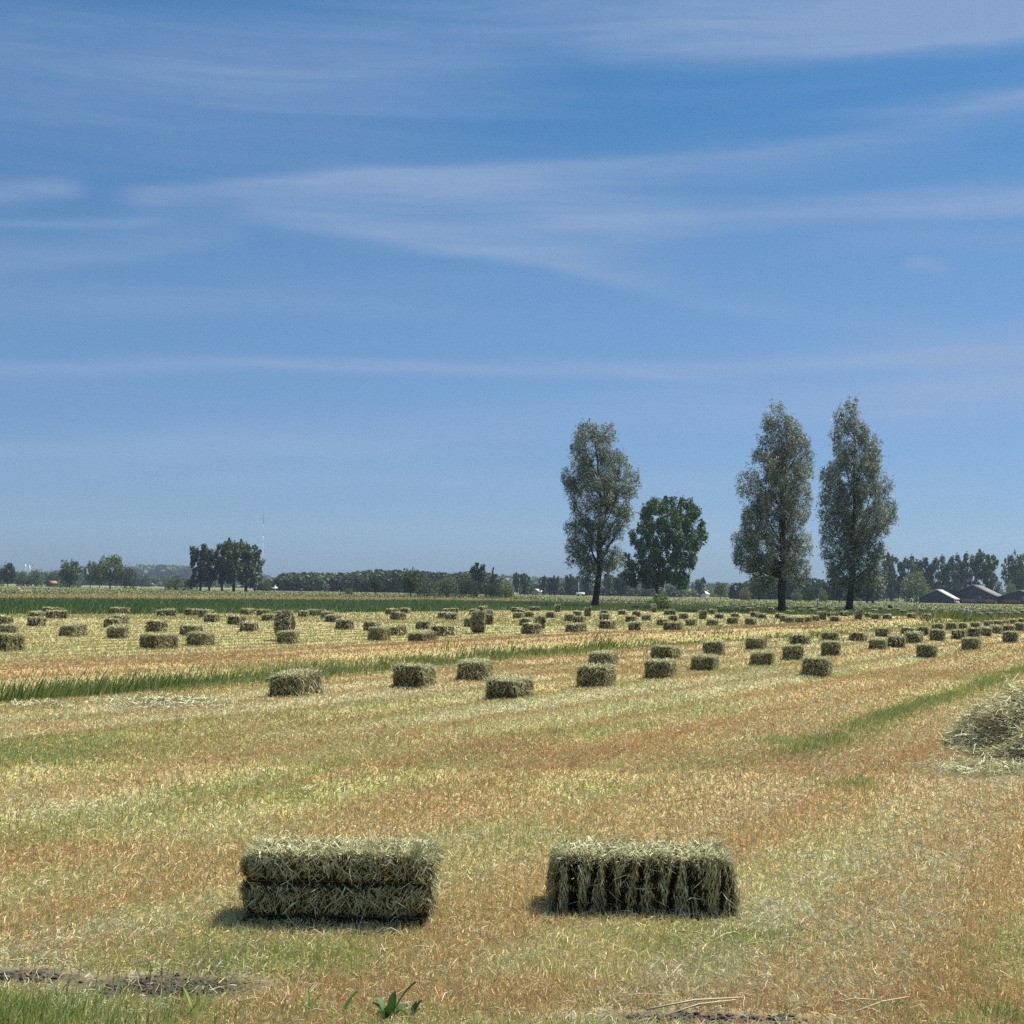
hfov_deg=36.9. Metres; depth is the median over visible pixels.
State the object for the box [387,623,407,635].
hay bale
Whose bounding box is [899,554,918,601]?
poplar tree
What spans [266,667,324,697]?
hay bale
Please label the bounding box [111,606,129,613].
hay bale
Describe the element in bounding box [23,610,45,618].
hay bale
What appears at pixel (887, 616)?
hay bale
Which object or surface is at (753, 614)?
hay bale
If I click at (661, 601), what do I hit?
bush
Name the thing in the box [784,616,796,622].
hay bale
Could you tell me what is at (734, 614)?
hay bale
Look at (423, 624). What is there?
hay bale
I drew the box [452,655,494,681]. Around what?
hay bale
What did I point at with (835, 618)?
hay bale
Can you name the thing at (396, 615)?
hay bale
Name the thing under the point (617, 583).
broadleaf tree
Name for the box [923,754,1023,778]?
straw
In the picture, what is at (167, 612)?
hay bale
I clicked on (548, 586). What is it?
poplar tree
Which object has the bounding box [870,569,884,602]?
poplar tree
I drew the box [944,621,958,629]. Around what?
hay bale
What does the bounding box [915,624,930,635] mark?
hay bale
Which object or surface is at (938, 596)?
barn
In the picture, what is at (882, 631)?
hay bale
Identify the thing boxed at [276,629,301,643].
hay bale
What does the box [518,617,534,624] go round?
hay bale
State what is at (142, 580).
bush
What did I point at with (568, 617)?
hay bale
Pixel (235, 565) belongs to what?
poplar tree
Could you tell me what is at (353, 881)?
hay bale
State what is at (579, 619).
hay bale
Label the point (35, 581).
bush
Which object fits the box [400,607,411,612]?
hay bale
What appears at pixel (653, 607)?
hay bale
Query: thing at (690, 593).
wood
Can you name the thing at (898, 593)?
bush
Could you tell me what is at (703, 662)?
hay bale
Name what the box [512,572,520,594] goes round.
poplar tree
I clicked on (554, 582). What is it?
poplar tree
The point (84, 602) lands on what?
meadow grass
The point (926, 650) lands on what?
hay bale
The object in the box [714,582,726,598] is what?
broadleaf tree
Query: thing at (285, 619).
hay bale
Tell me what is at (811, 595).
bush
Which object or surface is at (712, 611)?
hay bale
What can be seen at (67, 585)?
bush
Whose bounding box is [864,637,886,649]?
hay bale
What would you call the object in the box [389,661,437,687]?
hay bale
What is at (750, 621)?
hay bale
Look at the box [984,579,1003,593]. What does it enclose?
bush
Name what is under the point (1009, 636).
hay bale
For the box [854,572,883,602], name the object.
broadleaf tree
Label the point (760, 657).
hay bale
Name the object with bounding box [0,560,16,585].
broadleaf tree
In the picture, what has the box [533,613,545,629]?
hay bale
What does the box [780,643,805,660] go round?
hay bale
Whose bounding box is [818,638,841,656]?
hay bale
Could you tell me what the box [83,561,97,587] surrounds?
broadleaf tree
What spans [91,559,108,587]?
broadleaf tree
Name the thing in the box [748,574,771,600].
broadleaf tree
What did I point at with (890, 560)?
poplar tree
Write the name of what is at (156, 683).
ditch reeds
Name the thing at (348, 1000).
weed plant
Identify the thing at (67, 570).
broadleaf tree
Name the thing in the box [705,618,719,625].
hay bale
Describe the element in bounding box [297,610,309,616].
hay bale
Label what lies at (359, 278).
sky
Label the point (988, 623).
hay bale
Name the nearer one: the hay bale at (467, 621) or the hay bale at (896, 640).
the hay bale at (896, 640)
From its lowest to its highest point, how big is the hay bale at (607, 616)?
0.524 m
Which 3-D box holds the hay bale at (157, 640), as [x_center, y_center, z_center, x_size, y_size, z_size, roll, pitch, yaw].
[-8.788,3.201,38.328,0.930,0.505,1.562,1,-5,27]
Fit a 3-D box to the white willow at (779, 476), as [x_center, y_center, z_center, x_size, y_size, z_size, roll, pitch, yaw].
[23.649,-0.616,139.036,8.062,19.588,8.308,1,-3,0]
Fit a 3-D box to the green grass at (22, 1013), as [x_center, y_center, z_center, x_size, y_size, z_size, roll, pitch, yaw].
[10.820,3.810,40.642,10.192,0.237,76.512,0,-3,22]
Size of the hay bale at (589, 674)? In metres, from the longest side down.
1.554 x 0.886 x 0.527 m
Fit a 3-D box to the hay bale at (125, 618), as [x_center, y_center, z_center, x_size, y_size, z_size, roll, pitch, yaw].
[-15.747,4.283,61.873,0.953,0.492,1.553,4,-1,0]
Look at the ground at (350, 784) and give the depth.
16.40 m
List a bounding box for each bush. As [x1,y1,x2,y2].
[14,570,28,585]
[26,568,46,586]
[43,569,63,585]
[56,579,82,587]
[114,562,137,588]
[131,573,152,586]
[164,571,186,589]
[183,577,197,590]
[261,576,271,590]
[344,588,352,593]
[416,575,438,595]
[432,573,459,596]
[457,575,479,596]
[482,579,501,597]
[497,579,516,597]
[642,599,652,609]
[649,588,671,610]
[739,584,752,599]
[791,588,802,600]
[803,584,816,601]
[817,590,827,601]
[875,580,894,600]
[889,579,904,600]
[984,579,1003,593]
[1001,579,1016,594]
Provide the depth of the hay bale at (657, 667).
28.91 m
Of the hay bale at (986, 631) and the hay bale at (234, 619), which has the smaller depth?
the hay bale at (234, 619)
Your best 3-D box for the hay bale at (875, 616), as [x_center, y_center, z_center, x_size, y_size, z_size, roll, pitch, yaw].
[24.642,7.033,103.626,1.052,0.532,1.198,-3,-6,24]
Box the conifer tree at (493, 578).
[489,567,496,594]
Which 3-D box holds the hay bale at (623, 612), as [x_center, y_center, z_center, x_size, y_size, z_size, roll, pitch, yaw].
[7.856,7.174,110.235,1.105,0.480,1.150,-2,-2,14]
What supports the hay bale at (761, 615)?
on the ground at (350, 784)
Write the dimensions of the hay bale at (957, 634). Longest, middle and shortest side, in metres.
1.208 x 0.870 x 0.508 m
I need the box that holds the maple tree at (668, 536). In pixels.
[621,492,707,601]
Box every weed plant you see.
[175,984,213,1013]
[296,987,320,1012]
[329,990,357,1013]
[373,981,415,1018]
[397,999,421,1018]
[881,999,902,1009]
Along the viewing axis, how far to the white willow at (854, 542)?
166.61 m
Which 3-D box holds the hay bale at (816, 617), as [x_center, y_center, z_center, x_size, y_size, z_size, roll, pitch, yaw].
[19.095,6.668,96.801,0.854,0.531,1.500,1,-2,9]
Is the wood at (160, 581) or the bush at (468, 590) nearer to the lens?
the bush at (468, 590)
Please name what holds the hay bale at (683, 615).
on the ground at (350, 784)
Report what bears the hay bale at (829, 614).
on the ground at (350, 784)
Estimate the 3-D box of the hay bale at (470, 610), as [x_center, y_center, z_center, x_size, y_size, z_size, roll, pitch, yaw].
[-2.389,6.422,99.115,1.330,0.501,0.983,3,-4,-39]
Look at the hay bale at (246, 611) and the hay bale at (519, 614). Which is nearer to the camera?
the hay bale at (246, 611)
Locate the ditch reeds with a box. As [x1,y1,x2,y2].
[0,610,1023,702]
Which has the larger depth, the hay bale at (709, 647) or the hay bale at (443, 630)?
the hay bale at (443, 630)
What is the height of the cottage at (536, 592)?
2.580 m
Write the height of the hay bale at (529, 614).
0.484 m
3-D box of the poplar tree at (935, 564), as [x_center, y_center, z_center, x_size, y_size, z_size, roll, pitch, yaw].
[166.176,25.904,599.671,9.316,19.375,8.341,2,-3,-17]
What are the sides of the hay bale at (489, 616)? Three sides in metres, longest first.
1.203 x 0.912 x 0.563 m
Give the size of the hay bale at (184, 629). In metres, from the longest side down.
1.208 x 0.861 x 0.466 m
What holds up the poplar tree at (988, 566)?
on the ground at (350, 784)
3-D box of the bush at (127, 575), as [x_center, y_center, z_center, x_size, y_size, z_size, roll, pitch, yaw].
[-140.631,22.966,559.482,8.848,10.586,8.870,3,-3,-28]
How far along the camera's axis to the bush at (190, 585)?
468.74 m
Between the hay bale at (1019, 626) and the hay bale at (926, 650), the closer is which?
the hay bale at (926, 650)
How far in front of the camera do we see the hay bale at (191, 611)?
79.44 m
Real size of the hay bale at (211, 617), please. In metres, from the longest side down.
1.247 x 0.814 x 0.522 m
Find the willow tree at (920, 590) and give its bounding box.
[900,564,932,602]
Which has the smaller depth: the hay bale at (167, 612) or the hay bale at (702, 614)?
the hay bale at (167, 612)
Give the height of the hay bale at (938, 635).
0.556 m
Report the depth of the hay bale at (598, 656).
33.30 m
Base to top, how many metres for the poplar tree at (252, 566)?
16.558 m
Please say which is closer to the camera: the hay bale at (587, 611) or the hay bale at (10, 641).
the hay bale at (10, 641)
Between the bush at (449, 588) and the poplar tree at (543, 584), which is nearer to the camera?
the bush at (449, 588)
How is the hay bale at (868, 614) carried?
on the ground at (350, 784)
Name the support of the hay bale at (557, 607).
on the ground at (350, 784)
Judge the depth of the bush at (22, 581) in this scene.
637.99 m
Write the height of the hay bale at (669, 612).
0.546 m
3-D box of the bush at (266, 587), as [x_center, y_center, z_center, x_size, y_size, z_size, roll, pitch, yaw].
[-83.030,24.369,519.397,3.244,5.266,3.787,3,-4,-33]
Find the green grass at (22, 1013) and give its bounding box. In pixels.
[0,663,1023,1023]
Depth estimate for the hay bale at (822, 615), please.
96.81 m
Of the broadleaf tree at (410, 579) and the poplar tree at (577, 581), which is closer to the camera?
the broadleaf tree at (410, 579)
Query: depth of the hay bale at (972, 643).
47.12 m
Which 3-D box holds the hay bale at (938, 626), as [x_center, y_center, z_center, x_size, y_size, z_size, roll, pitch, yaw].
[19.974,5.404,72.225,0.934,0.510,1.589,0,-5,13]
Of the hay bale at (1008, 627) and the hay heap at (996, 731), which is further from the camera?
the hay bale at (1008, 627)
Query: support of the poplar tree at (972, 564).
on the ground at (350, 784)
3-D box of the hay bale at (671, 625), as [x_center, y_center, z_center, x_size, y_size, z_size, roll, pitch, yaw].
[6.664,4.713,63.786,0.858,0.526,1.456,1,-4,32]
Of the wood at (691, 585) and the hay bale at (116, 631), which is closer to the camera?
the hay bale at (116, 631)
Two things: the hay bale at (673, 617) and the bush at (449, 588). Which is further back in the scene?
the bush at (449, 588)
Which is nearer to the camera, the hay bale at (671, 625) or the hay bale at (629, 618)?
the hay bale at (671, 625)
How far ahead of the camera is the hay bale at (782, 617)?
92.31 m
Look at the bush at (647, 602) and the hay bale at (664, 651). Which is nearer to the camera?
the hay bale at (664, 651)
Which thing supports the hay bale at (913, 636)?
on the ground at (350, 784)
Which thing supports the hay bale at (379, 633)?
on the ground at (350, 784)
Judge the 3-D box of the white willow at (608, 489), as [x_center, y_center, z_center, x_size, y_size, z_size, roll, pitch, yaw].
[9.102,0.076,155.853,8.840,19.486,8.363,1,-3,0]
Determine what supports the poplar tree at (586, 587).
on the ground at (350, 784)
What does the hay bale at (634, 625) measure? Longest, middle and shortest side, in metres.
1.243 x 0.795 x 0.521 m
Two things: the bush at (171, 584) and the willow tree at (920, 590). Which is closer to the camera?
the bush at (171, 584)
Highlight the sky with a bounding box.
[0,0,1023,597]
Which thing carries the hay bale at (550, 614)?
on the ground at (350, 784)
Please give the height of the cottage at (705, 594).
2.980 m
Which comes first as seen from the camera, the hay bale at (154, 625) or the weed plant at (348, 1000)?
the weed plant at (348, 1000)
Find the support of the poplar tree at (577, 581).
on the ground at (350, 784)
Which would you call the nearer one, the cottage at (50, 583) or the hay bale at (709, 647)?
the hay bale at (709, 647)
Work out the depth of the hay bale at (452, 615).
79.11 m
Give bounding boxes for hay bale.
[0,613,15,624]
[0,623,19,633]
[0,631,27,651]
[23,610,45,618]
[26,615,47,626]
[42,606,63,611]
[45,609,68,618]
[58,622,89,636]
[103,617,122,627]
[106,624,132,638]
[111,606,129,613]
[112,613,129,623]
[135,631,180,649]
[143,619,169,632]
[156,608,176,616]
[179,624,203,635]
[183,631,216,646]
[184,608,199,615]
[189,829,473,935]
[197,608,214,617]
[203,612,220,622]
[224,614,246,624]
[238,620,258,631]
[240,607,255,614]
[256,609,270,615]
[261,612,274,620]
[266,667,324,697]
[272,607,296,637]
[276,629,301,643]
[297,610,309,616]
[308,609,325,615]
[321,611,334,617]
[323,614,340,622]
[334,617,354,629]
[361,619,381,630]
[365,625,391,640]
[385,608,399,614]
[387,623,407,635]
[389,611,406,619]
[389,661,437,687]
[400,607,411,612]
[406,630,436,642]
[415,618,431,629]
[429,624,454,635]
[437,611,447,618]
[442,608,460,613]
[446,611,457,619]
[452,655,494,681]
[463,616,470,626]
[468,609,479,614]
[470,607,485,633]
[479,604,487,610]
[482,672,535,700]
[483,608,493,624]
[512,611,523,618]
[513,831,766,923]
[515,608,527,612]
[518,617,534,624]
[520,621,542,634]
[524,611,533,617]
[529,606,539,610]
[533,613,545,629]
[546,611,556,617]
[554,603,560,611]
[563,613,574,621]
[565,622,588,632]
[570,660,618,688]
[572,615,585,622]
[573,610,581,615]
[583,606,591,616]
[588,648,618,664]
[598,612,610,620]
[599,618,617,628]
[618,609,626,614]
[624,614,637,621]
[628,621,641,630]
[632,610,641,616]
[641,614,651,620]
[642,655,678,679]
[649,643,682,659]
[650,603,656,612]
[655,618,668,625]
[663,609,675,614]
[663,621,684,630]
[668,614,678,620]
[678,612,689,618]
[685,618,697,625]
[690,652,721,671]
[698,608,706,619]
[701,639,728,655]
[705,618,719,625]
[709,608,716,613]
[714,611,724,618]
[726,616,739,623]
[731,612,739,617]
[744,617,757,625]
[744,635,769,649]
[749,648,775,665]
[750,610,758,617]
[754,612,767,618]
[774,612,783,618]
[777,614,789,621]
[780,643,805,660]
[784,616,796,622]
[788,632,811,644]
[795,616,805,622]
[800,655,836,677]
[803,616,812,622]
[810,614,819,620]
[817,610,826,619]
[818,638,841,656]
[819,630,839,641]
[827,611,837,617]
[830,615,841,621]
[839,611,849,615]
[847,630,868,641]
[854,609,862,619]
[864,612,871,617]
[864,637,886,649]
[871,613,880,619]
[874,626,891,637]
[881,613,891,618]
[887,633,907,647]
[899,625,914,635]
[904,630,928,643]
[907,612,916,618]
[913,642,939,658]
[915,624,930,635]
[921,613,931,618]
[924,628,946,640]
[931,622,944,629]
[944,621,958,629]
[950,627,968,639]
[957,622,967,628]
[959,636,982,650]
[966,626,980,637]
[970,620,982,627]
[978,625,993,636]
[983,620,993,626]
[990,624,1002,633]
[994,619,1001,624]
[997,630,1020,642]
[1001,619,1009,625]
[1002,623,1014,631]
[1009,618,1018,623]
[1013,622,1023,630]
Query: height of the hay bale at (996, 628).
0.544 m
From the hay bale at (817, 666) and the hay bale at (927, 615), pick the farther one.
the hay bale at (927, 615)
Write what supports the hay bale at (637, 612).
on the ground at (350, 784)
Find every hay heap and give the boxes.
[0,697,83,708]
[12,586,22,592]
[78,691,245,709]
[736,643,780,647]
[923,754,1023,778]
[931,673,1023,762]
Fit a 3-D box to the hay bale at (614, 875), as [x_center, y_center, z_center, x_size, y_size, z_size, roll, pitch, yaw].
[0.647,1.855,7.803,1.411,0.406,0.865,1,-3,1]
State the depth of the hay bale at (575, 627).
59.92 m
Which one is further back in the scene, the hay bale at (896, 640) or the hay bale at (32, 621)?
the hay bale at (32, 621)
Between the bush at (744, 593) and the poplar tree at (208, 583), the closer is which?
the bush at (744, 593)
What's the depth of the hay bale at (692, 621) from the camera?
75.11 m
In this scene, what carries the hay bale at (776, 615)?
on the ground at (350, 784)
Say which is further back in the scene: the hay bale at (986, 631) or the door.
the door
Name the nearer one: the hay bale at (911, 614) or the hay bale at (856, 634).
the hay bale at (856, 634)
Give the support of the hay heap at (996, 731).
on the ground at (350, 784)
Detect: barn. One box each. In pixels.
[918,589,959,602]
[951,585,1000,603]
[999,590,1023,603]
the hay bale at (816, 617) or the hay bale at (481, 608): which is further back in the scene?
the hay bale at (481, 608)
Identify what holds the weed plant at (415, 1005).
on the ground at (350, 784)
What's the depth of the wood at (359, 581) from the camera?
621.29 m
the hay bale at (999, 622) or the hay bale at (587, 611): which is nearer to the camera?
the hay bale at (999, 622)
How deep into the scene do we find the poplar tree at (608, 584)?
598.46 m
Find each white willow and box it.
[559,418,641,605]
[729,398,817,611]
[815,394,899,609]
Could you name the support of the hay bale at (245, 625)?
on the ground at (350, 784)
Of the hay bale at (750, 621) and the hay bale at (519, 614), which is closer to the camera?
the hay bale at (750, 621)
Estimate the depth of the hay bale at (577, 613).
98.01 m
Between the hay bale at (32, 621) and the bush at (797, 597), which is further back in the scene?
the bush at (797, 597)
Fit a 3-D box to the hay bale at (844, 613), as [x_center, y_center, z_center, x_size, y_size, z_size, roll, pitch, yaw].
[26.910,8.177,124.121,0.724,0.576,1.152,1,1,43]
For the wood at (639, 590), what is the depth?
702.18 m
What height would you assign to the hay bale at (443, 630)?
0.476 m
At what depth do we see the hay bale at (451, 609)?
99.77 m
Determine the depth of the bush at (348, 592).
389.22 m
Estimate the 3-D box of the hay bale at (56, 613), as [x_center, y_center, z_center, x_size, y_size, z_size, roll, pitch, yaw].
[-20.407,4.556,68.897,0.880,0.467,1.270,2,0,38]
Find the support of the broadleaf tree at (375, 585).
on the ground at (350, 784)
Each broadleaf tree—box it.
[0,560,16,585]
[58,559,83,587]
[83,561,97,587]
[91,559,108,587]
[97,553,122,587]
[371,574,381,594]
[400,566,423,595]
[613,572,628,596]
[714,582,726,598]
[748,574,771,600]
[830,578,847,601]
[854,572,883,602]
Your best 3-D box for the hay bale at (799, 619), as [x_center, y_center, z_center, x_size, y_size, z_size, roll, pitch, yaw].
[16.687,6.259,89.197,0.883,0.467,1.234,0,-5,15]
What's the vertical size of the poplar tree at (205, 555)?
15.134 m
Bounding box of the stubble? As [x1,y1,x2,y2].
[0,609,1023,1023]
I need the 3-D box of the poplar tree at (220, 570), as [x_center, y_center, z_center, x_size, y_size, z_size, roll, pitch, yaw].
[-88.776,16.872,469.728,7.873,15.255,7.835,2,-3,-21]
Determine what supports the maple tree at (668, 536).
on the ground at (350, 784)
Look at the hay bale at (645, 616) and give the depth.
88.60 m
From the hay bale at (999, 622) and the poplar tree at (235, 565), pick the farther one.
the poplar tree at (235, 565)
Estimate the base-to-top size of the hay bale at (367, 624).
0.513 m
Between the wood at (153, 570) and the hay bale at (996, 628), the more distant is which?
the wood at (153, 570)
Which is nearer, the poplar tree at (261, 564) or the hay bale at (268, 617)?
the hay bale at (268, 617)
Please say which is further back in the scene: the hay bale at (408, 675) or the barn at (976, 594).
the barn at (976, 594)
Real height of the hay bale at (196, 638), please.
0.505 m
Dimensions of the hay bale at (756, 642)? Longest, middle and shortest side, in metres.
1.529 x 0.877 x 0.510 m
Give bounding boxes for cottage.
[46,581,58,586]
[530,589,541,594]
[701,591,708,596]
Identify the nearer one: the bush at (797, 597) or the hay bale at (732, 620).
the hay bale at (732, 620)
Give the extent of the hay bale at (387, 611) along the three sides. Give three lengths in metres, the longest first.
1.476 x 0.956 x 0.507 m
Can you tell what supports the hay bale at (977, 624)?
on the ground at (350, 784)
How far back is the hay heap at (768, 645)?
46.71 m
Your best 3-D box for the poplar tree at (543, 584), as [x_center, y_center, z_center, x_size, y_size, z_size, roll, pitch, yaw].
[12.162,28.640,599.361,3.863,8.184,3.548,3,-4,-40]
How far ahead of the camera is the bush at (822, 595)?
429.07 m
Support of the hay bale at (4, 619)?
on the ground at (350, 784)
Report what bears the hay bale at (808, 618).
on the ground at (350, 784)
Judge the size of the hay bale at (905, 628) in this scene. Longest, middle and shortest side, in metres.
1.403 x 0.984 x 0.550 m
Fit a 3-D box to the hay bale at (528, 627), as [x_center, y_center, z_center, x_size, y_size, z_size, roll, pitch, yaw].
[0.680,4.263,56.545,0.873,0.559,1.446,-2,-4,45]
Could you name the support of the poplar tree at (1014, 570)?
on the ground at (350, 784)
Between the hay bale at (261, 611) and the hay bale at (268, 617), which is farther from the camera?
the hay bale at (261, 611)
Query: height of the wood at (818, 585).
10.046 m
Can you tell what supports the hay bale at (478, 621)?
on the ground at (350, 784)
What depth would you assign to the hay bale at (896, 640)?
48.21 m
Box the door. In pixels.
[978,596,981,603]
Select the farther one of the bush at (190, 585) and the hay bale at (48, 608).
the bush at (190, 585)
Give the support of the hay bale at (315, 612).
on the ground at (350, 784)
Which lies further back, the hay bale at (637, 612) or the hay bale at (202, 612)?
the hay bale at (637, 612)
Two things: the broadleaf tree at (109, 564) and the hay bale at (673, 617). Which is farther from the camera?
the broadleaf tree at (109, 564)
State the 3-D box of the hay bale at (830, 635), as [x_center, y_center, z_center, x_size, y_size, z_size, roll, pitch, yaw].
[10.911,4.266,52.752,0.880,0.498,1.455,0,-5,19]
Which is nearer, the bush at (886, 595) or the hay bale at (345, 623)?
the hay bale at (345, 623)
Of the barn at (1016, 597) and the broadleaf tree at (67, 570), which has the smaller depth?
the barn at (1016, 597)
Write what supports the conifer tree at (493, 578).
on the ground at (350, 784)
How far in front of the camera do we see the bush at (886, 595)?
607.83 m
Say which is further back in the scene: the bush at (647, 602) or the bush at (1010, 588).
the bush at (1010, 588)
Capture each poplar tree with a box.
[189,543,212,589]
[203,546,218,590]
[209,543,230,590]
[219,537,249,590]
[236,539,261,590]
[247,555,265,590]
[469,562,485,595]
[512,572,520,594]
[519,573,529,594]
[538,575,547,594]
[546,577,550,593]
[550,575,559,595]
[565,574,574,595]
[574,574,581,593]
[580,577,590,595]
[603,573,614,596]
[695,577,706,596]
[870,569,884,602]
[881,552,902,600]
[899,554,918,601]
[914,557,931,594]
[927,554,949,590]
[944,552,965,593]
[958,551,981,587]
[973,549,998,590]
[999,549,1023,591]
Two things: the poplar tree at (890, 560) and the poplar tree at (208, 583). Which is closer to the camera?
the poplar tree at (208, 583)
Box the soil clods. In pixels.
[0,968,840,1023]
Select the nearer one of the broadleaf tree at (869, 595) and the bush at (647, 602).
the bush at (647, 602)
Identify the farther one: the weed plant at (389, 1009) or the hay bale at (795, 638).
the hay bale at (795, 638)
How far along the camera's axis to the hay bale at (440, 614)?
83.85 m
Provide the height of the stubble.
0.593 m
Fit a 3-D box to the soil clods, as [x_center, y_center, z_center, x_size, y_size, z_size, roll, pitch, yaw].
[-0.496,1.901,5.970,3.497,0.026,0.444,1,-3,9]
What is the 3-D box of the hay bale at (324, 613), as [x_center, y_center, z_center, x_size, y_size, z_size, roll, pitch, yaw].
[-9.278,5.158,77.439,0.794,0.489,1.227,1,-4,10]
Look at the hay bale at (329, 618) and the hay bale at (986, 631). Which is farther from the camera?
the hay bale at (329, 618)
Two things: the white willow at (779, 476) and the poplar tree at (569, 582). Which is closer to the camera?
the white willow at (779, 476)
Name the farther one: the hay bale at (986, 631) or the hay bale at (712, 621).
the hay bale at (712, 621)
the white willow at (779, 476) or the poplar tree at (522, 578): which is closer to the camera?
the white willow at (779, 476)
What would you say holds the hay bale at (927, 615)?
on the ground at (350, 784)
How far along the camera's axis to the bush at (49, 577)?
698.01 m
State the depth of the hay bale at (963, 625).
76.95 m
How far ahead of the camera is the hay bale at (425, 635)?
45.64 m
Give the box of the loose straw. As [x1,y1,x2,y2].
[46,754,1023,1015]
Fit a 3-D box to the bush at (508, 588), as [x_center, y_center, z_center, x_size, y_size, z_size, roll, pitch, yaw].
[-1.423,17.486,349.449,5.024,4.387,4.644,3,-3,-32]
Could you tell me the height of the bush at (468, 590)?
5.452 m
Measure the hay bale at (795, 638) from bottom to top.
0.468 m
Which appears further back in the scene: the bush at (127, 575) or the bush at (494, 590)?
the bush at (127, 575)
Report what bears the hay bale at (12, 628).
on the ground at (350, 784)
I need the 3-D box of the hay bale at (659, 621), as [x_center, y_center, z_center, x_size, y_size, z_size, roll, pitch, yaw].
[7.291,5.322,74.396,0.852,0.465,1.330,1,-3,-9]
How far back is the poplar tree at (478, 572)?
419.01 m
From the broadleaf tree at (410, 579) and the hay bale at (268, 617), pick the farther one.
the broadleaf tree at (410, 579)
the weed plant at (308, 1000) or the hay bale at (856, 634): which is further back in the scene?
the hay bale at (856, 634)
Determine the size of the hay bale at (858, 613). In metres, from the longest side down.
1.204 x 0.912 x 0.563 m
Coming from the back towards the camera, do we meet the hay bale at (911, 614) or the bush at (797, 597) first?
the bush at (797, 597)
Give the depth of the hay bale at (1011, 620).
94.75 m
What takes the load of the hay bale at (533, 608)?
on the ground at (350, 784)
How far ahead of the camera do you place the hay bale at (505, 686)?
23.02 m
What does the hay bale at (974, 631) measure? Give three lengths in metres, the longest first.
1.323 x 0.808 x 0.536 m
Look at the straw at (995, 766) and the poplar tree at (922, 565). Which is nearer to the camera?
the straw at (995, 766)
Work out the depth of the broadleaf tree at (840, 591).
419.09 m
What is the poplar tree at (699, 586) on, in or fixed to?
on the ground at (350, 784)
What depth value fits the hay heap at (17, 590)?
223.46 m
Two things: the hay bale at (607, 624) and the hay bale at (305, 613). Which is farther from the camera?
the hay bale at (305, 613)
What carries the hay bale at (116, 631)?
on the ground at (350, 784)
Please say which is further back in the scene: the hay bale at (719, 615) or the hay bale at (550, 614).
the hay bale at (719, 615)
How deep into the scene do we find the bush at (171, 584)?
478.90 m
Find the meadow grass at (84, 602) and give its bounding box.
[0,585,1023,617]
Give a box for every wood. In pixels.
[5,570,265,587]
[121,564,271,579]
[255,569,511,593]
[486,572,899,598]
[519,583,683,596]
[681,588,729,597]
[728,576,874,600]
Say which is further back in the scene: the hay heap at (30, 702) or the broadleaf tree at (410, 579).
the broadleaf tree at (410, 579)
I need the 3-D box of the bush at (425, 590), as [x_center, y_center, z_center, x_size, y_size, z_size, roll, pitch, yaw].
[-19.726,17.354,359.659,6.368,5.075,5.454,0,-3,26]
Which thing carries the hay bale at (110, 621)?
on the ground at (350, 784)
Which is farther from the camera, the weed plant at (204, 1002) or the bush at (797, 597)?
the bush at (797, 597)
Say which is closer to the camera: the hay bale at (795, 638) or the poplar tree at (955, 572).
the hay bale at (795, 638)
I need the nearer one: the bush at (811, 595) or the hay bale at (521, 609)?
the hay bale at (521, 609)
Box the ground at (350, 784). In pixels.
[0,584,1023,1023]
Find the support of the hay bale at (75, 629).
on the ground at (350, 784)
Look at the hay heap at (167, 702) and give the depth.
20.67 m

